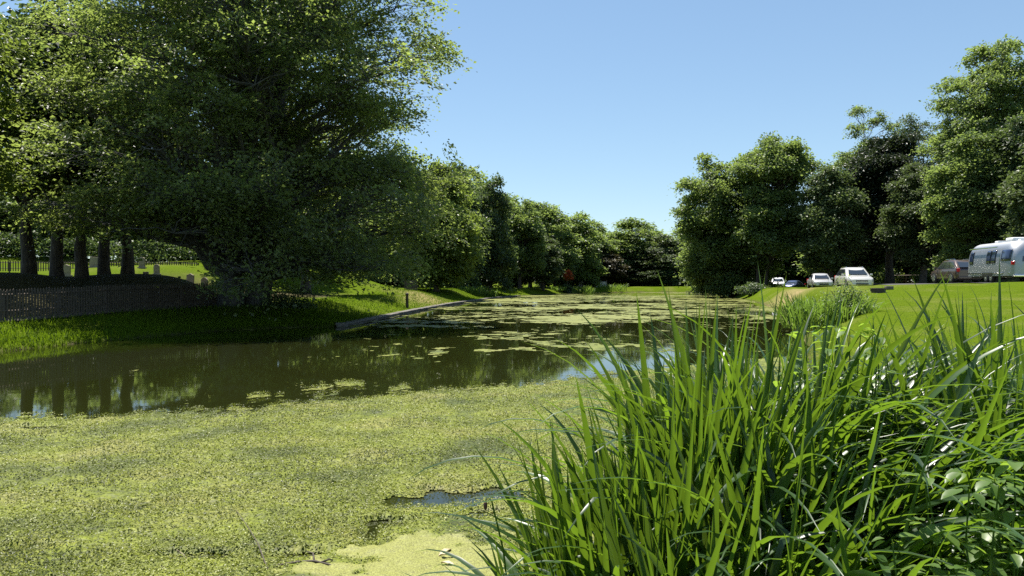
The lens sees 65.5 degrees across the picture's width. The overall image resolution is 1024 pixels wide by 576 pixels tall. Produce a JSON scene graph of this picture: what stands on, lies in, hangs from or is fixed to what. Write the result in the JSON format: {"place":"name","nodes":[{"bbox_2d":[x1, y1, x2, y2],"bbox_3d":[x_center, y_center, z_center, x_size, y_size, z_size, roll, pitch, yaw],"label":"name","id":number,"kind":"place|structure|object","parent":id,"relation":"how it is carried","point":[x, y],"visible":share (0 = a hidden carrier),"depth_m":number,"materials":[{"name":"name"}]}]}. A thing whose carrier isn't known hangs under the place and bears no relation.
{"place":"outdoors","nodes":[
{"label":"outdoors","id":0,"kind":"place"},
{"bbox_2d":[0,292,809,559],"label":"pond water","id":1,"kind":"structure","parent":0,"point":[214,369],"depth_m":20.18,"materials":[{"name":"green liquid"}]},
{"bbox_2d":[0,369,780,575],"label":"water weed","id":2,"kind":"object","parent":1,"relation":"on","point":[227,537],"visible":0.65,"depth_m":7.90,"materials":[{"name":"green plant"}]},
{"bbox_2d":[0,357,808,575],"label":"algae mat","id":3,"kind":"object","parent":1,"relation":"on","point":[401,554],"visible":0.45,"depth_m":7.76,"materials":[{"name":"plant"}]},
{"bbox_2d":[277,551,332,565],"bbox_3d":[-1.409,1.908,5.518,0.428,0.065,0.297,0,1,38],"label":"twig","id":4,"kind":"object","parent":3,"relation":"on","point":[315,561],"visible":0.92,"depth_m":5.52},
{"bbox_2d":[225,292,804,356],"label":"algae rafts","id":5,"kind":"object","parent":1,"relation":"on","point":[576,319],"visible":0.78,"depth_m":48.26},
{"bbox_2d":[405,503,634,575],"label":"iris clump","id":6,"kind":"object","parent":1,"relation":"on","point":[495,569],"visible":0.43,"depth_m":2.85,"materials":[{"name":"green plant"}]},
{"bbox_2d":[0,257,1023,379],"bbox_3d":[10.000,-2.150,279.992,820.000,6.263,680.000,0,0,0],"label":"ground","id":7,"kind":"structure","parent":0,"point":[42,279],"depth_m":40.16,"materials":[{"name":"plant"}]},
{"bbox_2d":[0,192,37,256],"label":"broadleaf tree","id":8,"kind":"object","parent":7,"relation":"on","point":[4,215],"visible":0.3,"depth_m":93.99,"materials":[{"name":"green plant"}]},
{"bbox_2d":[0,12,48,247],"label":"maple tree","id":9,"kind":"object","parent":7,"relation":"on","point":[8,170],"visible":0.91,"depth_m":34.02,"materials":[{"name":"green plant"}]},
{"bbox_2d":[0,0,130,273],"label":"shade tree","id":10,"kind":"object","parent":7,"relation":"on","point":[28,263],"visible":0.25,"depth_m":41.48,"materials":[{"name":"green plant"}]},
{"bbox_2d":[0,195,136,257],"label":"broadleaf tree","id":11,"kind":"object","parent":7,"relation":"on","point":[37,232],"visible":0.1,"depth_m":94.01,"materials":[{"name":"green plant"}]},
{"bbox_2d":[0,0,142,276],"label":"shade tree","id":12,"kind":"object","parent":7,"relation":"on","point":[56,265],"visible":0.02,"depth_m":45.66,"materials":[{"name":"green plant"}]},
{"bbox_2d":[0,0,174,277],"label":"shade tree","id":13,"kind":"object","parent":7,"relation":"on","point":[81,264],"visible":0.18,"depth_m":41.70,"materials":[{"name":"green plant"}]},
{"bbox_2d":[88,257,97,267],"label":"headstone","id":14,"kind":"object","parent":7,"relation":"on","point":[93,262],"visible":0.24,"depth_m":65.91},
{"bbox_2d":[0,261,197,271],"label":"picket fence","id":15,"kind":"object","parent":7,"relation":"on","point":[8,268],"visible":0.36,"depth_m":79.73,"materials":[{"name":"white wood"}]},
{"bbox_2d":[5,15,196,274],"bbox_3d":[-24.049,-8.204,47.333,10.949,15.848,10.500,0,0,-9],"label":"shade tree","id":16,"kind":"object","parent":7,"relation":"on","point":[103,264],"depth_m":46.71,"materials":[{"name":"green plant"}]},
{"bbox_2d":[0,282,246,322],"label":"picket fence","id":17,"kind":"object","parent":7,"relation":"on","point":[152,296],"visible":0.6,"depth_m":31.31,"materials":[{"name":"brown wood"}]},
{"bbox_2d":[34,33,215,273],"bbox_3d":[-23.276,-8.098,48.126,12.925,15.532,12.350,0,1,-24],"label":"shade tree","id":18,"kind":"object","parent":7,"relation":"on","point":[127,264],"visible":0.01,"depth_m":47.72,"materials":[{"name":"green plant"}]},
{"bbox_2d":[117,221,206,261],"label":"broadleaf tree","id":19,"kind":"object","parent":7,"relation":"on","point":[177,257],"visible":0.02,"depth_m":104.31,"materials":[{"name":"green plant"}]},
{"bbox_2d":[0,302,360,351],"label":"bank grass","id":20,"kind":"structure","parent":7,"relation":"on","point":[67,333],"depth_m":30.75,"materials":[{"name":"plant"}]},
{"bbox_2d":[0,231,421,283],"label":"hedge","id":21,"kind":"object","parent":7,"relation":"on","point":[11,241],"visible":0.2,"depth_m":90.18,"materials":[{"name":"green plant"}]},
{"bbox_2d":[0,0,485,320],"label":"beech tree","id":22,"kind":"object","parent":7,"relation":"on","point":[250,200],"visible":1,"depth_m":34.06,"materials":[{"name":"green plant"}]},
{"bbox_2d":[259,282,328,308],"bbox_3d":[-10.846,0.363,38.978,3.692,1.388,3.720,0,0,0],"label":"shrub","id":23,"kind":"object","parent":7,"relation":"on","point":[284,301],"visible":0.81,"depth_m":38.58,"materials":[{"name":"green plant"}]},
{"bbox_2d":[286,122,395,293],"bbox_3d":[-15.464,-5.917,60.161,14.688,13.725,14.034,0,1,30],"label":"shade tree","id":24,"kind":"object","parent":7,"relation":"on","point":[308,285],"visible":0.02,"depth_m":59.76,"materials":[{"name":"green plant"}]},
{"bbox_2d":[338,200,411,285],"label":"broadleaf tree","id":25,"kind":"object","parent":7,"relation":"on","point":[392,278],"visible":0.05,"depth_m":101.06,"materials":[{"name":"green plant"}]},
{"bbox_2d":[234,285,532,324],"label":"bank grass","id":26,"kind":"structure","parent":7,"relation":"on","point":[331,299],"depth_m":56.89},
{"bbox_2d":[404,279,416,290],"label":"board gate","id":27,"kind":"structure","parent":7,"relation":"on","point":[409,287],"depth_m":77.98,"materials":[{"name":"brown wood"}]},
{"bbox_2d":[335,295,520,326],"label":"stone wall","id":28,"kind":"structure","parent":7,"relation":"on","point":[354,322],"depth_m":48.01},
{"bbox_2d":[376,154,485,293],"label":"maple tree","id":29,"kind":"object","parent":7,"relation":"on","point":[458,262],"visible":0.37,"depth_m":81.81,"materials":[{"name":"green plant"}]},
{"bbox_2d":[427,159,494,288],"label":"broadleaf tree","id":30,"kind":"object","parent":7,"relation":"on","point":[475,282],"visible":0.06,"depth_m":96.86,"materials":[{"name":"green plant"}]},
{"bbox_2d":[457,284,488,294],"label":"bush","id":31,"kind":"object","parent":7,"relation":"on","point":[477,291],"visible":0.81,"depth_m":92.14,"materials":[{"name":"green plant"}]},
{"bbox_2d":[466,166,497,193],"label":"broadleaf tree","id":32,"kind":"object","parent":7,"relation":"on","point":[481,176],"depth_m":122.52,"materials":[{"name":"green plant"}]},
{"bbox_2d":[465,183,514,248],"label":"broadleaf tree","id":33,"kind":"object","parent":7,"relation":"on","point":[476,188],"visible":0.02,"depth_m":116.56,"materials":[{"name":"green plant"}]},
{"bbox_2d":[467,171,519,294],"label":"broadleaf tree","id":34,"kind":"object","parent":7,"relation":"on","point":[496,204],"visible":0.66,"depth_m":103.64,"materials":[{"name":"green plant"}]},
{"bbox_2d":[483,498,506,574],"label":"seed stalk","id":35,"kind":"object","parent":7,"relation":"on","point":[485,506],"visible":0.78,"depth_m":2.75,"materials":[{"name":"green plant"}]},
{"bbox_2d":[495,274,532,288],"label":"broadleaf tree","id":36,"kind":"object","parent":7,"relation":"on","point":[515,282],"visible":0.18,"depth_m":126.66,"materials":[{"name":"green plant"}]},
{"bbox_2d":[506,192,525,278],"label":"broadleaf tree","id":37,"kind":"object","parent":7,"relation":"on","point":[512,198],"visible":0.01,"depth_m":129.54,"materials":[{"name":"green plant"}]},
{"bbox_2d":[502,197,551,288],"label":"broadleaf tree","id":38,"kind":"object","parent":7,"relation":"on","point":[529,234],"visible":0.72,"depth_m":120.48,"materials":[{"name":"green plant"}]},
{"bbox_2d":[521,236,566,290],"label":"linden tree","id":39,"kind":"object","parent":7,"relation":"on","point":[553,271],"visible":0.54,"depth_m":124.71,"materials":[{"name":"green plant"}]},
{"bbox_2d":[530,201,584,287],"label":"broadleaf tree","id":40,"kind":"object","parent":7,"relation":"on","point":[552,216],"visible":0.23,"depth_m":135.89,"materials":[{"name":"green plant"}]},
{"bbox_2d":[550,241,580,286],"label":"broadleaf tree","id":41,"kind":"object","parent":7,"relation":"on","point":[567,268],"visible":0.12,"depth_m":136.41,"materials":[{"name":"green plant"}]},
{"bbox_2d":[563,270,574,284],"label":"japanese maple","id":42,"kind":"object","parent":7,"relation":"on","point":[568,274],"visible":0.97,"depth_m":133.28,"materials":[{"name":"red plant"}]},
{"bbox_2d":[538,210,610,287],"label":"broadleaf tree","id":43,"kind":"object","parent":7,"relation":"on","point":[590,266],"visible":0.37,"depth_m":147.43,"materials":[{"name":"green plant"}]},
{"bbox_2d":[578,219,624,267],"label":"broadleaf tree","id":44,"kind":"object","parent":7,"relation":"on","point":[607,248],"visible":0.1,"depth_m":158.75,"materials":[{"name":"green plant"}]},
{"bbox_2d":[594,252,630,281],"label":"broadleaf tree","id":45,"kind":"object","parent":7,"relation":"on","point":[615,271],"visible":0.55,"depth_m":155.03,"materials":[{"name":"green plant"}]},
{"bbox_2d":[421,419,804,575],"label":"iris clump","id":46,"kind":"object","parent":7,"relation":"on","point":[584,563],"visible":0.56,"depth_m":2.69,"materials":[{"name":"green plant"}]},
{"bbox_2d":[598,284,628,290],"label":"reed bed","id":47,"kind":"object","parent":7,"relation":"on","point":[615,288],"visible":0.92,"depth_m":145.57,"materials":[{"name":"green plant"}]},
{"bbox_2d":[602,232,644,285],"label":"broadleaf tree","id":48,"kind":"object","parent":7,"relation":"on","point":[626,255],"visible":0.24,"depth_m":162.32,"materials":[{"name":"green plant"}]},
{"bbox_2d":[605,217,666,285],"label":"broadleaf tree","id":49,"kind":"object","parent":7,"relation":"on","point":[630,235],"visible":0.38,"depth_m":164.59,"materials":[{"name":"green plant"}]},
{"bbox_2d":[616,255,662,286],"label":"broadleaf tree","id":50,"kind":"object","parent":7,"relation":"on","point":[632,270],"visible":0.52,"depth_m":160.37,"materials":[{"name":"green plant"}]},
{"bbox_2d":[419,440,889,575],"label":"iris clump","id":51,"kind":"object","parent":7,"relation":"on","point":[718,542],"visible":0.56,"depth_m":2.43,"materials":[{"name":"green plant"}]},
{"bbox_2d":[637,226,674,242],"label":"broadleaf tree","id":52,"kind":"object","parent":7,"relation":"on","point":[655,230],"visible":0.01,"depth_m":174.34,"materials":[{"name":"green plant"}]},
{"bbox_2d":[632,260,682,286],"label":"broadleaf tree","id":53,"kind":"object","parent":7,"relation":"on","point":[666,273],"visible":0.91,"depth_m":158.03,"materials":[{"name":"green plant"}]},
{"bbox_2d":[629,234,689,286],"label":"broadleaf tree","id":54,"kind":"object","parent":7,"relation":"on","point":[663,254],"visible":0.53,"depth_m":161.20,"materials":[{"name":"green plant"}]},
{"bbox_2d":[667,277,679,286],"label":"shrub","id":55,"kind":"object","parent":7,"relation":"on","point":[675,281],"visible":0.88,"depth_m":156.43,"materials":[{"name":"green plant"}]},
{"bbox_2d":[664,229,688,285],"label":"broadleaf tree","id":56,"kind":"object","parent":7,"relation":"on","point":[676,236],"visible":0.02,"depth_m":172.04,"materials":[{"name":"green plant"}]},
{"bbox_2d":[438,351,979,575],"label":"iris clump","id":57,"kind":"object","parent":7,"relation":"on","point":[784,480],"visible":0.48,"depth_m":2.78,"materials":[{"name":"green plant"}]},
{"bbox_2d":[409,278,1023,571],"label":"iris clump","id":58,"kind":"object","parent":7,"relation":"on","point":[730,393],"visible":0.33,"depth_m":3.14,"materials":[{"name":"green plant"}]},
{"bbox_2d":[675,229,763,294],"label":"broadleaf tree","id":59,"kind":"object","parent":7,"relation":"on","point":[715,273],"depth_m":118.16,"materials":[{"name":"green plant"}]},
{"bbox_2d":[665,152,788,296],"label":"broadleaf tree","id":60,"kind":"object","parent":7,"relation":"on","point":[700,222],"visible":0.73,"depth_m":101.05,"materials":[{"name":"green plant"}]},
{"bbox_2d":[733,281,770,295],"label":"shrub","id":61,"kind":"object","parent":7,"relation":"on","point":[748,289],"visible":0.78,"depth_m":89.27,"materials":[{"name":"green plant"}]},
{"bbox_2d":[507,267,1023,563],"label":"iris clump","id":62,"kind":"object","parent":7,"relation":"on","point":[941,385],"visible":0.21,"depth_m":3.20,"materials":[{"name":"green plant"}]},
{"bbox_2d":[516,365,1023,575],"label":"iris clump","id":63,"kind":"object","parent":7,"relation":"on","point":[916,553],"visible":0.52,"depth_m":2.52,"materials":[{"name":"green plant"}]},
{"bbox_2d":[718,130,825,286],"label":"broadleaf tree","id":64,"kind":"object","parent":7,"relation":"on","point":[782,168],"visible":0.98,"depth_m":96.06,"materials":[{"name":"green plant"}]},
{"bbox_2d":[546,320,1023,575],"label":"iris clump","id":65,"kind":"object","parent":7,"relation":"on","point":[885,478],"visible":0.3,"depth_m":2.72,"materials":[{"name":"green plant"}]},
{"bbox_2d":[761,210,822,285],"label":"broadleaf tree","id":66,"kind":"object","parent":7,"relation":"on","point":[793,271],"visible":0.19,"depth_m":127.41,"materials":[{"name":"green plant"}]},
{"bbox_2d":[564,330,1020,480],"bbox_3d":[1.634,0.848,4.258,2.424,1.410,3.006,0,1,-33],"label":"iris clump","id":67,"kind":"object","parent":7,"relation":"on","point":[763,371],"visible":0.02,"depth_m":4.32,"materials":[{"name":"green plant"}]},
{"bbox_2d":[785,280,805,286],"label":"sedan car","id":68,"kind":"object","parent":7,"relation":"on","point":[793,283],"visible":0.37,"depth_m":111.31,"materials":[{"name":"paint"}]},
{"bbox_2d":[625,318,994,453],"bbox_3d":[2.084,0.826,4.653,2.670,1.388,2.519,0,1,41],"label":"iris clump","id":69,"kind":"object","parent":7,"relation":"on","point":[819,361],"visible":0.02,"depth_m":4.66,"materials":[{"name":"green plant"}]},
{"bbox_2d":[598,309,1023,555],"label":"iris clump","id":70,"kind":"object","parent":7,"relation":"on","point":[967,409],"visible":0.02,"depth_m":3.33,"materials":[{"name":"green plant"}]},
{"bbox_2d":[621,545,1011,575],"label":"iris clump","id":71,"kind":"object","parent":7,"relation":"on","point":[689,567],"visible":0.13,"depth_m":2.62,"materials":[{"name":"green plant"}]},
{"bbox_2d":[807,273,832,287],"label":"sedan car","id":72,"kind":"object","parent":7,"relation":"on","point":[816,279],"visible":0.85,"depth_m":77.93,"materials":[{"name":"paint"}]},
{"bbox_2d":[759,290,888,329],"bbox_3d":[12.201,0.799,31.096,4.614,1.561,4.731,0,1,-28],"label":"reed bed","id":73,"kind":"object","parent":7,"relation":"on","point":[789,314],"visible":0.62,"depth_m":30.16,"materials":[{"name":"green plant"}]},
{"bbox_2d":[790,163,874,279],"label":"broadleaf tree","id":74,"kind":"object","parent":7,"relation":"on","point":[832,236],"visible":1,"depth_m":91.05,"materials":[{"name":"green plant"}]},
{"bbox_2d":[768,323,899,454],"bbox_3d":[1.370,0.815,3.462,0.574,1.325,0.551,0,0,18],"label":"clump","id":75,"kind":"object","parent":7,"relation":"on","point":[828,351],"visible":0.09,"depth_m":3.45,"materials":[{"name":"green plant"}]},
{"bbox_2d":[816,273,877,317],"bbox_3d":[12.800,0.335,30.535,2.262,1.832,2.182,0,1,40],"label":"shrub","id":76,"kind":"object","parent":7,"relation":"on","point":[834,297],"visible":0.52,"depth_m":30.22,"materials":[{"name":"green plant"}]},
{"bbox_2d":[689,308,1012,400],"bbox_3d":[2.360,0.822,5.531,2.786,1.415,3.242,0,1,-28],"label":"iris clump","id":77,"kind":"object","parent":7,"relation":"on","point":[795,386],"visible":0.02,"depth_m":5.54,"materials":[{"name":"green plant"}]},
{"bbox_2d":[792,246,911,283],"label":"broadleaf tree","id":78,"kind":"object","parent":7,"relation":"on","point":[872,263],"visible":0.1,"depth_m":109.58,"materials":[{"name":"green plant"}]},
{"bbox_2d":[834,267,873,285],"bbox_3d":[27.045,-0.814,63.003,2.300,1.751,4.865,0,0,9],"label":"crossover car","id":79,"kind":"object","parent":7,"relation":"on","point":[860,276],"visible":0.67,"depth_m":61.84,"materials":[{"name":"paint"}]},
{"bbox_2d":[818,105,904,248],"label":"broadleaf tree","id":80,"kind":"object","parent":7,"relation":"on","point":[858,111],"visible":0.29,"depth_m":111.30,"materials":[{"name":"green plant"}]},
{"bbox_2d":[713,487,1023,575],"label":"iris clump","id":81,"kind":"object","parent":7,"relation":"on","point":[846,567],"visible":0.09,"depth_m":2.24,"materials":[{"name":"green plant"}]},
{"bbox_2d":[839,128,929,283],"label":"broadleaf tree","id":82,"kind":"object","parent":7,"relation":"on","point":[883,160],"visible":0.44,"depth_m":94.48,"materials":[{"name":"green plant"}]},
{"bbox_2d":[868,263,904,282],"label":"shrub","id":83,"kind":"object","parent":7,"relation":"on","point":[881,274],"visible":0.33,"depth_m":103.25,"materials":[{"name":"green plant"}]},
{"bbox_2d":[766,316,1023,571],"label":"iris clump","id":84,"kind":"object","parent":7,"relation":"on","point":[997,416],"visible":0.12,"depth_m":2.96,"materials":[{"name":"green plant"}]},
{"bbox_2d":[781,413,1018,571],"bbox_3d":[1.583,1.022,3.104,1.729,1.032,1.860,0,0,0],"label":"iris clump","id":85,"kind":"object","parent":7,"relation":"on","point":[822,506],"visible":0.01,"depth_m":2.79,"materials":[{"name":"green plant"}]},
{"bbox_2d":[779,254,1023,512],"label":"iris clump","id":86,"kind":"object","parent":7,"relation":"on","point":[949,394],"visible":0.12,"depth_m":3.26,"materials":[{"name":"green plant"}]},
{"bbox_2d":[802,281,1023,461],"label":"iris clump","id":87,"kind":"object","parent":7,"relation":"on","point":[994,365],"visible":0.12,"depth_m":3.45,"materials":[{"name":"green plant"}]},
{"bbox_2d":[808,304,1022,392],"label":"iris clump","id":88,"kind":"object","parent":7,"relation":"on","point":[895,336],"visible":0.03,"depth_m":4.57,"materials":[{"name":"green plant"}]},
{"bbox_2d":[870,161,964,282],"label":"broadleaf tree","id":89,"kind":"object","parent":7,"relation":"on","point":[901,236],"visible":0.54,"depth_m":85.47,"materials":[{"name":"green plant"}]},
{"bbox_2d":[896,112,954,171],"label":"broadleaf tree","id":90,"kind":"object","parent":7,"relation":"on","point":[913,124],"visible":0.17,"depth_m":105.39,"materials":[{"name":"green plant"}]},
{"bbox_2d":[908,259,949,282],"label":"shrub","id":91,"kind":"object","parent":7,"relation":"on","point":[916,277],"visible":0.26,"depth_m":94.84,"materials":[{"name":"green plant"}]},
{"bbox_2d":[872,532,986,575],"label":"broadleaf weed","id":92,"kind":"object","parent":7,"relation":"on","point":[978,571],"visible":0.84,"depth_m":2.15,"materials":[{"name":"green plant"}]},
{"bbox_2d":[898,242,983,282],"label":"broadleaf tree","id":93,"kind":"object","parent":7,"relation":"on","point":[916,267],"visible":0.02,"depth_m":110.28,"materials":[{"name":"green plant"}]},
{"bbox_2d":[859,290,1023,391],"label":"iris clump","id":94,"kind":"object","parent":7,"relation":"on","point":[1013,363],"visible":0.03,"depth_m":5.73,"materials":[{"name":"green plant"}]},
{"bbox_2d":[879,377,1023,564],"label":"iris clump","id":95,"kind":"object","parent":7,"relation":"on","point":[987,438],"visible":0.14,"depth_m":2.87,"materials":[{"name":"green plant"}]},
{"bbox_2d":[897,458,1023,575],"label":"broadleaf weed","id":96,"kind":"object","parent":7,"relation":"on","point":[973,552],"visible":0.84,"depth_m":2.22,"materials":[{"name":"green plant"}]},
{"bbox_2d":[913,127,1009,282],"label":"broadleaf tree","id":97,"kind":"object","parent":7,"relation":"on","point":[959,213],"visible":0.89,"depth_m":71.58,"materials":[{"name":"green plant"}]},
{"bbox_2d":[909,34,1023,279],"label":"broadleaf tree","id":98,"kind":"object","parent":7,"relation":"on","point":[1002,97],"visible":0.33,"depth_m":82.08,"materials":[{"name":"green plant"}]},
{"bbox_2d":[944,468,1023,575],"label":"broadleaf weed","id":99,"kind":"object","parent":7,"relation":"on","point":[953,473],"visible":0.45,"depth_m":2.35,"materials":[{"name":"green plant"}]},
{"bbox_2d":[971,113,1023,281],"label":"broadleaf tree","id":100,"kind":"object","parent":7,"relation":"on","point":[1005,138],"visible":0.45,"depth_m":69.67,"materials":[{"name":"green plant"}]},
{"bbox_2d":[983,141,1023,239],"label":"broadleaf tree","id":101,"kind":"object","parent":7,"relation":"on","point":[1012,192],"visible":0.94,"depth_m":58.58,"materials":[{"name":"green plant"}]},
{"bbox_2d":[0,0,1023,279],"label":"sky","id":102,"kind":"structure","parent":0,"point":[594,107],"materials":[{"name":"blue"}]},
{"bbox_2d":[571,285,594,292],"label":"reed bed","id":103,"kind":"object","parent":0,"point":[585,289],"visible":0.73,"depth_m":136.35,"materials":[{"name":"green plant"}]},
{"bbox_2d":[774,283,1023,375],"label":"lawn grass","id":104,"kind":"structure","parent":0,"point":[928,313],"depth_m":30.28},
{"bbox_2d":[873,282,997,284],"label":"road","id":105,"kind":"structure","parent":0,"point":[909,283],"depth_m":73.59,"materials":[{"name":"asphalt"}]},
{"bbox_2d":[931,259,981,282],"bbox_3d":[33.899,-1.282,60.884,2.300,1.811,4.865,0,0,5],"label":"towing car","id":106,"kind":"object","parent":105,"relation":"on","point":[956,271],"visible":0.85,"depth_m":59.47,"materials":[{"name":"paint"}]},
{"bbox_2d":[968,237,1023,282],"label":"caravan","id":107,"kind":"object","parent":105,"relation":"on","point":[984,261],"visible":0.99,"depth_m":50.48,"materials":[{"name":"silver metal"}]},
{"bbox_2d":[1001,249,1012,260],"bbox_3d":[30.527,-2.028,49.203,0.232,0.692,1.052,0,0,1],"label":"corner window","id":108,"kind":"structure","parent":107,"relation":"in","point":[1006,254],"depth_m":49.06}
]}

